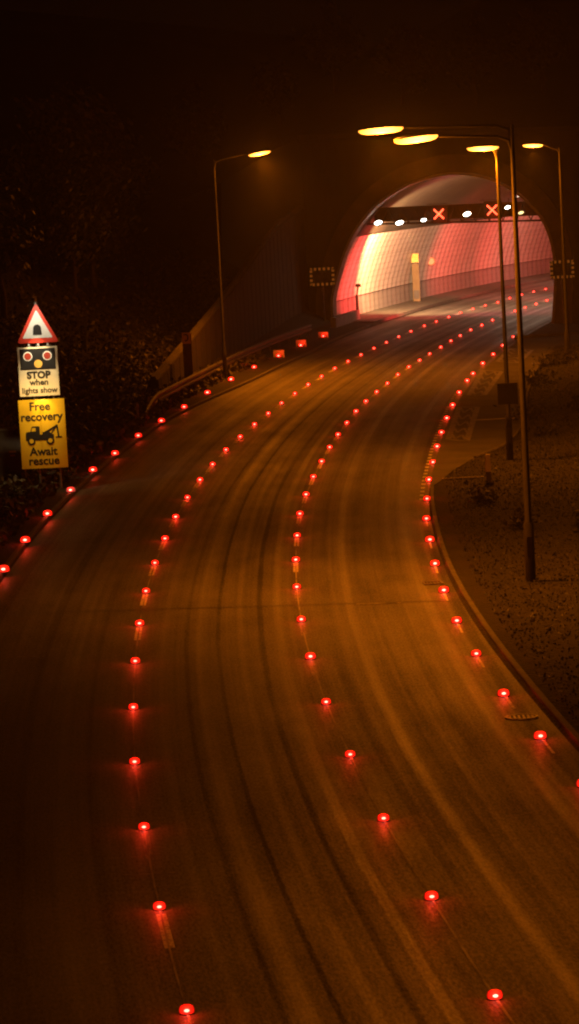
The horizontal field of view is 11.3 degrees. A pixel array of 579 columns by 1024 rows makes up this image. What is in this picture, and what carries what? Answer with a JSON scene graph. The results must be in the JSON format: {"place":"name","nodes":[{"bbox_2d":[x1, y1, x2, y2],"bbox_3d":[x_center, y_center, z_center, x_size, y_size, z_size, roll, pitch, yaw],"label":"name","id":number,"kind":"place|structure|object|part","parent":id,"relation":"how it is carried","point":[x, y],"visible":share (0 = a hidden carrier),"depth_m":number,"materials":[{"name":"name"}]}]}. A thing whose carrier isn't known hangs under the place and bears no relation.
{"place":"outdoors","nodes":[
{"label":"outdoors","id":0,"kind":"place"},
{"bbox_2d":[0,0,553,285],"label":"sky","id":1,"kind":"structure","parent":0,"point":[253,199],"materials":[{"name":"black"}]},
{"bbox_2d":[0,280,578,1023],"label":"road","id":2,"kind":"structure","parent":0,"point":[290,890],"depth_m":52.04,"materials":[{"name":"grey asphalt"}]},
{"bbox_2d":[128,703,138,709],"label":"road stud","id":3,"kind":"object","parent":2,"relation":"on","point":[133,706],"visible":1,"depth_m":55.62,"materials":[{"name":"paint"}]},
{"bbox_2d":[129,757,140,764],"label":"road stud","id":4,"kind":"object","parent":2,"relation":"on","point":[134,761],"visible":1,"depth_m":50.51,"materials":[{"name":"paint"}]},
{"bbox_2d":[130,657,140,663],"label":"road stud","id":5,"kind":"object","parent":2,"relation":"on","point":[135,660],"visible":1,"depth_m":60.80,"materials":[{"name":"paint"}]},
{"bbox_2d":[135,620,144,625],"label":"road stud","id":6,"kind":"object","parent":2,"relation":"on","point":[139,622],"visible":1,"depth_m":65.80,"materials":[{"name":"paint"}]},
{"bbox_2d":[138,822,149,830],"bbox_3d":[-2.260,4.875,45.556,0.195,0.105,0.191,-3,7,-2],"label":"road stud","id":7,"kind":"object","parent":2,"relation":"on","point":[142,826],"visible":1,"depth_m":45.50,"materials":[{"name":"paint"}]},
{"bbox_2d":[142,588,150,593],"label":"road stud","id":8,"kind":"object","parent":2,"relation":"on","point":[145,590],"visible":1,"depth_m":70.82,"materials":[{"name":"paint"}]},
{"bbox_2d":[151,560,158,564],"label":"road stud","id":9,"kind":"object","parent":2,"relation":"on","point":[154,562],"visible":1,"depth_m":75.82,"materials":[{"name":"paint"}]},
{"bbox_2d":[152,901,165,910],"bbox_3d":[-1.803,5.449,40.617,0.195,0.105,0.191,-3,7,-3],"label":"road stud","id":10,"kind":"object","parent":2,"relation":"on","point":[159,905],"visible":1,"depth_m":40.56,"materials":[{"name":"paint"}]},
{"bbox_2d":[161,536,168,540],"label":"road stud","id":11,"kind":"object","parent":2,"relation":"on","point":[164,538],"visible":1,"depth_m":80.69,"materials":[{"name":"paint"}]},
{"bbox_2d":[172,514,179,518],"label":"road stud","id":12,"kind":"object","parent":2,"relation":"on","point":[175,516],"visible":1,"depth_m":85.64,"materials":[{"name":"paint"}]},
{"bbox_2d":[0,325,370,578],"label":"kerb","id":13,"kind":"structure","parent":2,"relation":"on","point":[36,529],"depth_m":109.25,"materials":[{"name":"concrete"}]},
{"bbox_2d":[0,565,9,572],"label":"road stud","id":14,"kind":"object","parent":13,"relation":"on","point":[4,568],"visible":1,"depth_m":74.33,"materials":[{"name":"paint"}]},
{"bbox_2d":[20,536,30,542],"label":"road stud","id":15,"kind":"object","parent":13,"relation":"on","point":[25,539],"visible":1,"depth_m":80.14,"materials":[{"name":"paint"}]},
{"bbox_2d":[43,510,52,515],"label":"road stud","id":16,"kind":"object","parent":13,"relation":"on","point":[47,513],"visible":1,"depth_m":86.18,"materials":[{"name":"paint"}]},
{"bbox_2d":[66,487,75,492],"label":"road stud","id":17,"kind":"object","parent":13,"relation":"on","point":[70,489],"visible":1,"depth_m":92.33,"materials":[{"name":"paint"}]},
{"bbox_2d":[89,467,97,471],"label":"road stud","id":18,"kind":"object","parent":13,"relation":"on","point":[93,469],"visible":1,"depth_m":98.34,"materials":[{"name":"paint"}]},
{"bbox_2d":[111,450,118,455],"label":"road stud","id":19,"kind":"object","parent":13,"relation":"on","point":[114,452],"visible":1,"depth_m":103.87,"materials":[{"name":"paint"}]},
{"bbox_2d":[135,433,141,437],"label":"road stud","id":20,"kind":"object","parent":13,"relation":"on","point":[138,435],"visible":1,"depth_m":110.47,"materials":[{"name":"paint"}]},
{"bbox_2d":[158,418,164,422],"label":"road stud","id":21,"kind":"object","parent":13,"relation":"on","point":[161,420],"visible":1,"depth_m":116.61,"materials":[{"name":"paint"}]},
{"bbox_2d":[181,404,187,408],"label":"road stud","id":22,"kind":"object","parent":13,"relation":"on","point":[184,406],"visible":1,"depth_m":123.08,"materials":[{"name":"paint"}]},
{"bbox_2d":[179,1004,194,1015],"bbox_3d":[-1.249,6.028,35.591,0.202,0.109,0.197,-3,7,-3],"label":"road stud","id":23,"kind":"object","parent":2,"relation":"on","point":[186,1009],"visible":1,"depth_m":35.53,"materials":[{"name":"paint"}]},
{"bbox_2d":[0,602,400,874],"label":"transverse joint","id":24,"kind":"object","parent":2,"relation":"on","point":[173,872],"visible":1,"depth_m":61.99,"materials":[{"name":"black asphalt"}]},
{"bbox_2d":[141,590,317,1023],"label":"worn lane markings","id":25,"kind":"object","parent":2,"relation":"on","point":[148,836],"visible":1,"depth_m":45.13,"materials":[{"name":"paint"}]},
{"bbox_2d":[7,396,455,613],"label":"tar seam","id":26,"kind":"object","parent":2,"relation":"on","point":[250,606],"visible":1,"depth_m":68.21,"materials":[{"name":"black asphalt"}]},
{"bbox_2d":[291,557,299,561],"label":"road stud","id":27,"kind":"object","parent":2,"relation":"on","point":[295,559],"visible":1,"depth_m":75.65,"materials":[{"name":"paint"}]},
{"bbox_2d":[292,584,300,588],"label":"road stud","id":28,"kind":"object","parent":2,"relation":"on","point":[296,586],"visible":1,"depth_m":70.80,"materials":[{"name":"paint"}]},
{"bbox_2d":[293,533,300,537],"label":"road stud","id":29,"kind":"object","parent":2,"relation":"on","point":[295,535],"visible":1,"depth_m":80.59,"materials":[{"name":"paint"}]},
{"bbox_2d":[296,511,303,515],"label":"road stud","id":30,"kind":"object","parent":2,"relation":"on","point":[299,513],"visible":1,"depth_m":85.54,"materials":[{"name":"paint"}]},
{"bbox_2d":[296,616,305,621],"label":"road stud","id":31,"kind":"object","parent":2,"relation":"on","point":[301,619],"visible":1,"depth_m":65.73,"materials":[{"name":"paint"}]},
{"bbox_2d":[302,492,309,496],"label":"road stud","id":32,"kind":"object","parent":2,"relation":"on","point":[304,494],"visible":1,"depth_m":90.47,"materials":[{"name":"paint"}]},
{"bbox_2d":[305,652,315,659],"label":"road stud","id":33,"kind":"object","parent":2,"relation":"on","point":[310,655],"visible":1,"depth_m":60.73,"materials":[{"name":"paint"}]},
{"bbox_2d":[133,333,514,1023],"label":"longitudinal joint","id":34,"kind":"object","parent":2,"relation":"on","point":[341,737],"visible":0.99,"depth_m":47.71,"materials":[{"name":"black asphalt"}]},
{"bbox_2d":[321,698,330,704],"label":"road stud","id":35,"kind":"object","parent":2,"relation":"on","point":[325,701],"visible":1,"depth_m":55.62,"materials":[{"name":"paint"}]},
{"bbox_2d":[134,289,544,947],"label":"lane markings","id":36,"kind":"object","parent":2,"relation":"on","point":[166,923],"visible":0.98,"depth_m":78.84,"materials":[{"name":"white paint"}]},
{"bbox_2d":[344,750,355,757],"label":"road stud","id":37,"kind":"object","parent":2,"relation":"on","point":[349,753],"visible":1,"depth_m":50.63,"materials":[{"name":"paint"}]},
{"bbox_2d":[377,813,389,821],"bbox_3d":[1.462,4.753,45.693,0.202,0.109,0.198,-3,7,-2],"label":"road stud","id":38,"kind":"object","parent":2,"relation":"on","point":[382,817],"visible":1,"depth_m":45.63,"materials":[{"name":"paint"}]},
{"bbox_2d":[422,515,430,520],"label":"road stud","id":39,"kind":"object","parent":2,"relation":"on","point":[426,518],"visible":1,"depth_m":83.49,"materials":[{"name":"paint"}]},
{"bbox_2d":[423,496,429,500],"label":"road stud","id":40,"kind":"object","parent":2,"relation":"on","point":[426,498],"visible":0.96,"depth_m":88.40,"materials":[{"name":"paint"}]},
{"bbox_2d":[425,536,434,541],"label":"road stud","id":41,"kind":"object","parent":2,"relation":"on","point":[429,538],"visible":1,"depth_m":78.83,"materials":[{"name":"paint"}]},
{"bbox_2d":[424,891,438,900],"bbox_3d":[1.970,5.323,40.748,0.213,0.115,0.208,-3,7,-3],"label":"road stud","id":42,"kind":"object","parent":2,"relation":"on","point":[431,895],"visible":1,"depth_m":40.69,"materials":[{"name":"paint"}]},
{"bbox_2d":[422,581,443,584],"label":"drain cover","id":43,"kind":"object","parent":2,"relation":"on","point":[436,583],"visible":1,"depth_m":71.02,"materials":[{"name":"metal"}]},
{"bbox_2d":[430,560,439,565],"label":"road stud","id":44,"kind":"object","parent":2,"relation":"on","point":[434,562],"visible":1,"depth_m":74.14,"materials":[{"name":"paint"}]},
{"bbox_2d":[438,586,448,592],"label":"road stud","id":45,"kind":"object","parent":2,"relation":"on","point":[443,589],"visible":1,"depth_m":69.50,"materials":[{"name":"paint"}]},
{"bbox_2d":[451,617,461,623],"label":"road stud","id":46,"kind":"object","parent":2,"relation":"on","point":[456,620],"visible":1,"depth_m":64.89,"materials":[{"name":"paint"}]},
{"bbox_2d":[471,650,481,656],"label":"road stud","id":47,"kind":"object","parent":2,"relation":"on","point":[475,653],"visible":1,"depth_m":60.53,"materials":[{"name":"paint"}]},
{"bbox_2d":[419,398,554,752],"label":"edge line dashes","id":48,"kind":"object","parent":2,"relation":"on","point":[512,705],"visible":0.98,"depth_m":82.64,"materials":[{"name":"white paint"}]},
{"bbox_2d":[486,989,502,1000],"bbox_3d":[2.507,5.891,35.847,0.207,0.112,0.202,-3,7,-3],"label":"road stud","id":49,"kind":"object","parent":2,"relation":"on","point":[494,994],"visible":1,"depth_m":35.79,"materials":[{"name":"paint"}]},
{"bbox_2d":[497,689,509,696],"bbox_3d":[4.082,3.446,55.992,0.243,0.131,0.238,-3,7,-1],"label":"road stud","id":50,"kind":"object","parent":2,"relation":"on","point":[503,692],"visible":1,"depth_m":55.92,"materials":[{"name":"paint"}]},
{"bbox_2d":[430,485,578,745],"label":"kerb","id":51,"kind":"structure","parent":2,"relation":"on","point":[566,726],"depth_m":61.60,"materials":[{"name":"concrete"}]},
{"bbox_2d":[505,714,537,719],"bbox_3d":[4.252,3.753,53.763,0.620,0.020,0.500,-3,7,0],"label":"drain cover","id":52,"kind":"object","parent":2,"relation":"on","point":[523,716],"visible":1,"depth_m":53.72,"materials":[{"name":"metal"}]},
{"bbox_2d":[533,731,546,739],"bbox_3d":[4.423,3.935,51.787,0.246,0.132,0.241,-3,7,-2],"label":"road stud","id":53,"kind":"object","parent":2,"relation":"on","point":[539,735],"visible":1,"depth_m":51.72,"materials":[{"name":"paint"}]},
{"bbox_2d":[514,331,578,339],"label":"kerb","id":54,"kind":"structure","parent":2,"relation":"on","point":[542,335],"depth_m":165.44,"materials":[{"name":"concrete"}]},
{"bbox_2d":[0,0,578,752],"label":"ground","id":55,"kind":"structure","parent":0,"point":[144,68],"depth_m":190.68,"materials":[{"name":"green plant"}]},
{"bbox_2d":[0,426,26,481],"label":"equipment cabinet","id":56,"kind":"object","parent":55,"relation":"on","point":[10,450],"visible":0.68,"depth_m":95.90,"materials":[{"name":"metal"}]},
{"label":"door","id":57,"kind":"part","parent":56,"relation":"part of","materials":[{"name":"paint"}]},
{"bbox_2d":[0,154,62,319],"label":"tree","id":58,"kind":"object","parent":55,"relation":"on","point":[9,228],"visible":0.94,"depth_m":133.04,"materials":[{"name":"green plant"}]},
{"bbox_2d":[17,296,67,488],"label":"road sign","id":59,"kind":"object","parent":55,"relation":"on","point":[42,424],"visible":0.99,"depth_m":93.25,"materials":[{"name":"multicoloured"}]},
{"bbox_2d":[0,95,105,249],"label":"tree","id":60,"kind":"object","parent":55,"relation":"on","point":[59,165],"visible":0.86,"depth_m":161.22,"materials":[{"name":"green plant"}]},
{"bbox_2d":[0,74,143,250],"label":"tree","id":61,"kind":"object","parent":55,"relation":"on","point":[80,126],"visible":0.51,"depth_m":165.82,"materials":[{"name":"green plant"}]},
{"bbox_2d":[29,170,122,295],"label":"tree","id":62,"kind":"object","parent":55,"relation":"on","point":[67,222],"visible":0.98,"depth_m":150.91,"materials":[{"name":"green plant"}]},
{"bbox_2d":[44,138,147,287],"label":"tree","id":63,"kind":"object","parent":55,"relation":"on","point":[97,197],"visible":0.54,"depth_m":156.23,"materials":[{"name":"green plant"}]},
{"bbox_2d":[32,82,168,242],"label":"tree","id":64,"kind":"object","parent":55,"relation":"on","point":[131,184],"visible":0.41,"depth_m":175.07,"materials":[{"name":"green plant"}]},
{"bbox_2d":[0,213,268,545],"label":"rough grass","id":65,"kind":"structure","parent":55,"relation":"on","point":[112,427],"depth_m":131.00,"materials":[{"name":"green plant"}]},
{"bbox_2d":[182,332,192,385],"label":"marker post","id":66,"kind":"object","parent":55,"relation":"on","point":[187,353],"visible":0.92,"depth_m":135.34,"materials":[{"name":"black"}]},
{"bbox_2d":[136,324,311,418],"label":"crash barrier","id":67,"kind":"object","parent":55,"relation":"on","point":[161,395],"visible":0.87,"depth_m":142.06,"materials":[{"name":"metal"}]},
{"bbox_2d":[148,205,308,392],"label":"retaining wall","id":68,"kind":"structure","parent":55,"relation":"on","point":[265,291],"depth_m":166.69,"materials":[{"name":"ribbed concrete"},{"name":"stained concrete"}]},
{"bbox_2d":[213,150,270,374],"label":"lamp post","id":69,"kind":"object","parent":55,"relation":"on","point":[224,357],"visible":1,"depth_m":140.19,"materials":[{"name":"metal"}]},
{"bbox_2d":[273,350,284,356],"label":"marker plate","id":70,"kind":"object","parent":55,"relation":"on","point":[281,352],"visible":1,"depth_m":154.35,"materials":[{"name":"red plastic"}]},
{"bbox_2d":[296,340,306,346],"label":"marker plate","id":71,"kind":"object","parent":55,"relation":"on","point":[303,342],"visible":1,"depth_m":162.78,"materials":[{"name":"red plastic"}]},
{"bbox_2d":[309,267,334,320],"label":"signal board","id":72,"kind":"object","parent":55,"relation":"on","point":[323,276],"visible":0.99,"depth_m":185.25,"materials":[{"name":"black plastic"}]},
{"bbox_2d":[318,332,328,337],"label":"marker plate","id":73,"kind":"object","parent":55,"relation":"on","point":[324,333],"visible":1,"depth_m":170.78,"materials":[{"name":"red plastic"}]},
{"bbox_2d":[330,310,359,327],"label":"concrete plinth","id":74,"kind":"structure","parent":55,"relation":"on","point":[344,319],"depth_m":183.80,"materials":[{"name":"grey concrete"}]},
{"bbox_2d":[297,126,578,322],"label":"tunnel","id":75,"kind":"structure","parent":55,"relation":"on","point":[352,183],"depth_m":186.10,"materials":[{"name":"concrete"}]},
{"bbox_2d":[355,284,360,309],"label":"black post","id":76,"kind":"object","parent":75,"relation":"on","point":[356,296],"visible":0.85,"depth_m":191.12,"materials":[{"name":"plastic"}]},
{"bbox_2d":[375,214,381,225],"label":"floodlight","id":77,"kind":"object","parent":75,"relation":"attached to","point":[378,222],"visible":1,"depth_m":185.90,"materials":[{"name":"glass"}]},
{"bbox_2d":[396,214,402,225],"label":"floodlight","id":78,"kind":"object","parent":75,"relation":"attached to","point":[399,222],"visible":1,"depth_m":185.16,"materials":[{"name":"glass"}]},
{"bbox_2d":[411,253,419,300],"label":"emergency pillar","id":79,"kind":"structure","parent":75,"relation":"in","point":[415,281],"depth_m":209.96,"materials":[{"name":"metal"}]},
{"bbox_2d":[414,290,419,298],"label":"door","id":80,"kind":"structure","parent":79,"relation":"in","point":[416,292],"depth_m":210.00,"materials":[{"name":"paint"}]},
{"bbox_2d":[428,257,434,265],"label":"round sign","id":81,"kind":"object","parent":75,"relation":"attached to","point":[432,261],"visible":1,"depth_m":216.46,"materials":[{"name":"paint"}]},
{"bbox_2d":[367,201,540,224],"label":"signal gantry","id":82,"kind":"object","parent":75,"relation":"attached to","point":[413,213],"visible":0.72,"depth_m":185.12,"materials":[{"name":"black metal"}]},
{"bbox_2d":[427,203,448,222],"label":"lane signal","id":83,"kind":"object","parent":82,"relation":"attached to","point":[439,213],"visible":1,"depth_m":184.63,"materials":[{"name":"black plastic"}]},
{"bbox_2d":[480,199,501,218],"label":"lane signal","id":84,"kind":"object","parent":82,"relation":"attached to","point":[490,209],"visible":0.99,"depth_m":182.80,"materials":[{"name":"black plastic"}]},
{"bbox_2d":[463,205,470,216],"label":"floodlight","id":85,"kind":"object","parent":75,"relation":"attached to","point":[467,213],"visible":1,"depth_m":182.76,"materials":[{"name":"glass"}]},
{"bbox_2d":[358,124,535,581],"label":"lamp post","id":86,"kind":"object","parent":55,"relation":"on","point":[529,550],"visible":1,"depth_m":69.48,"materials":[{"name":"metal"}]},
{"bbox_2d":[485,454,490,482],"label":"bollard","id":87,"kind":"object","parent":55,"relation":"on","point":[488,466],"visible":0.9,"depth_m":91.86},
{"bbox_2d":[467,145,513,459],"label":"lamp post","id":88,"kind":"object","parent":55,"relation":"on","point":[508,428],"visible":1,"depth_m":98.00,"materials":[{"name":"metal"}]},
{"bbox_2d":[497,382,517,404],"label":"sign","id":89,"kind":"object","parent":88,"relation":"attached to","point":[507,393],"visible":1,"depth_m":98.25,"materials":[{"name":"metal"}]},
{"bbox_2d":[445,344,578,718],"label":"undergrowth","id":90,"kind":"object","parent":55,"relation":"on","point":[548,503],"visible":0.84,"depth_m":83.06,"materials":[{"name":"green plant"}]},
{"bbox_2d":[465,345,578,534],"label":"weeds","id":91,"kind":"object","parent":55,"relation":"on","point":[533,380],"visible":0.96,"depth_m":107.93,"materials":[{"name":"green plant"}]},
{"bbox_2d":[474,343,578,457],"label":"kerb","id":92,"kind":"structure","parent":55,"relation":"on","point":[504,443],"depth_m":107.76,"materials":[{"name":"concrete"}]},
{"bbox_2d":[523,143,570,359],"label":"lamp post","id":93,"kind":"object","parent":55,"relation":"on","point":[567,338],"visible":0.91,"depth_m":145.59,"materials":[{"name":"metal"}]},
{"bbox_2d":[550,260,574,323],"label":"signal board","id":94,"kind":"object","parent":55,"relation":"on","point":[556,269],"visible":0.83,"depth_m":177.04,"materials":[{"name":"black plastic"}]},
{"bbox_2d":[382,287,513,322],"bbox_3d":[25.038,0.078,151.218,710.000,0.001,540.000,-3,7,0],"label":"curb","id":95,"kind":"structure","parent":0,"point":[435,306],"depth_m":372.60,"materials":[{"name":"grey concrete"}]},
{"bbox_2d":[430,334,578,486],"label":"layby paving","id":96,"kind":"structure","parent":0,"point":[487,435],"depth_m":116.44,"materials":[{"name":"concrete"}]},
{"bbox_2d":[442,476,482,478],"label":"channel cover","id":97,"kind":"object","parent":96,"relation":"on","point":[463,477],"visible":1,"depth_m":93.20,"materials":[{"name":"metal"}]},
{"bbox_2d":[445,349,533,440],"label":"hatched markings","id":98,"kind":"object","parent":96,"relation":"on","point":[469,431],"visible":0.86,"depth_m":118.31,"materials":[{"name":"paint"}]},
{"bbox_2d":[477,418,514,419],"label":"channel cover","id":99,"kind":"object","parent":96,"relation":"on","point":[493,419],"visible":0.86,"depth_m":113.72,"materials":[{"name":"metal"}]}
]}

